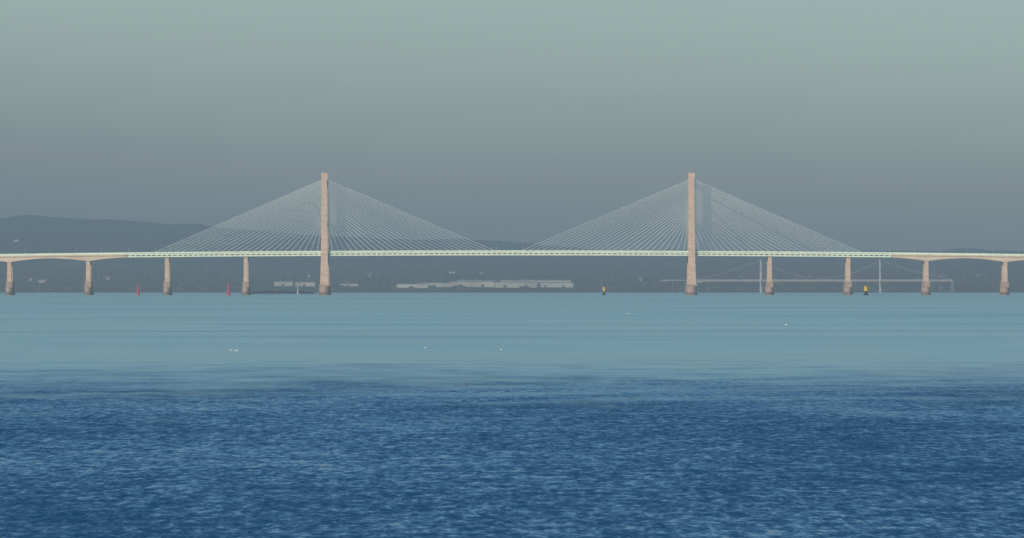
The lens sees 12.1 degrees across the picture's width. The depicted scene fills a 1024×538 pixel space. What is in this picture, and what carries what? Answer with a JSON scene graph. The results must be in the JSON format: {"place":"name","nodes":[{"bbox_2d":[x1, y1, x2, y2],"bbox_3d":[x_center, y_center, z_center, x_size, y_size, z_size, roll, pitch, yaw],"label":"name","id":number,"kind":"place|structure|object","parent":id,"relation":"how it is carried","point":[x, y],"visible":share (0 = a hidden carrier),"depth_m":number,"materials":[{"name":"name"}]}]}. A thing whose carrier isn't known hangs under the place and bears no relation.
{"place":"outdoors","nodes":[
{"label":"outdoors","id":0,"kind":"place"},
{"bbox_2d":[0,293,1023,537],"bbox_3d":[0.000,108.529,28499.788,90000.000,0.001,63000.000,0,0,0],"label":"sea water","id":1,"kind":"structure","parent":0,"point":[606,415],"depth_m":444.30,"materials":[{"name":"blue liquid"}]},
{"bbox_2d":[251,290,317,293],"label":"rock outcrop","id":2,"kind":"object","parent":1,"relation":"in","point":[280,292],"visible":0.84,"depth_m":6867.36,"materials":[{"name":"grey stone"}]},
{"bbox_2d":[0,173,1023,294],"bbox_3d":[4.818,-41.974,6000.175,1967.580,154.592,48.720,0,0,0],"label":"cable stayed bridge","id":3,"kind":"structure","parent":1,"relation":"in","point":[324,253],"depth_m":5986.48,"materials":[{"name":"concrete"}]},
{"bbox_2d":[661,259,953,292],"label":"suspension bridge","id":4,"kind":"structure","parent":1,"relation":"on","point":[761,280],"depth_m":7587.98,"materials":[{"name":"metal"}]},
{"bbox_2d":[864,285,867,294],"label":"cardinal buoy","id":5,"kind":"object","parent":1,"relation":"on","point":[865,289],"visible":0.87,"depth_m":5848.32,"materials":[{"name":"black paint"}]},
{"bbox_2d":[0,215,1023,292],"bbox_3d":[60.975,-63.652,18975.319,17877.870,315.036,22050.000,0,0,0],"label":"hills terrain","id":6,"kind":"structure","parent":0,"point":[44,228],"depth_m":13690.06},
{"bbox_2d":[274,281,293,285],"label":"warehouse","id":7,"kind":"structure","parent":6,"relation":"on","point":[283,283],"depth_m":8419.96,"materials":[{"name":"white metal"}]},
{"bbox_2d":[295,281,315,285],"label":"warehouse","id":8,"kind":"structure","parent":6,"relation":"on","point":[301,283],"depth_m":8379.96,"materials":[{"name":"grey metal"}]},
{"bbox_2d":[340,283,358,285],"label":"warehouse","id":9,"kind":"structure","parent":6,"relation":"on","point":[350,284],"depth_m":8379.96,"materials":[{"name":"grey metal"}]},
{"bbox_2d":[396,283,427,287],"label":"warehouse","id":10,"kind":"structure","parent":6,"relation":"on","point":[416,285],"depth_m":8289.95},
{"bbox_2d":[418,282,450,286],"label":"warehouse","id":11,"kind":"structure","parent":6,"relation":"on","point":[439,284],"depth_m":8339.96,"materials":[{"name":"grey metal"}]},
{"bbox_2d":[450,281,494,286],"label":"warehouse","id":12,"kind":"structure","parent":6,"relation":"on","point":[476,283],"depth_m":8329.96,"materials":[{"name":"grey metal"}]},
{"bbox_2d":[457,279,496,280],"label":"warehouse","id":13,"kind":"structure","parent":6,"relation":"on","point":[476,280],"depth_m":8440.63,"materials":[{"name":"grey metal"}]},
{"bbox_2d":[0,232,1023,291],"bbox_3d":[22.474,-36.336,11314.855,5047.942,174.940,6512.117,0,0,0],"label":"distant trees","id":14,"kind":"object","parent":6,"relation":"on","point":[61,280],"visible":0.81,"depth_m":9602.91,"materials":[{"name":"green plant"}]},
{"bbox_2d":[495,281,536,287],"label":"warehouse","id":15,"kind":"structure","parent":6,"relation":"on","point":[501,284],"depth_m":8299.96,"materials":[{"name":"grey metal"}]},
{"bbox_2d":[500,279,570,281],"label":"warehouse","id":16,"kind":"structure","parent":6,"relation":"on","point":[534,280],"depth_m":8399.98,"materials":[{"name":"grey metal"}]},
{"bbox_2d":[537,282,573,286],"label":"warehouse","id":17,"kind":"structure","parent":6,"relation":"on","point":[554,284],"depth_m":8309.96,"materials":[{"name":"grey metal"}]},
{"bbox_2d":[0,0,1023,251],"label":"sky","id":18,"kind":"structure","parent":0,"point":[860,125],"materials":[{"name":"grey"}]}
]}

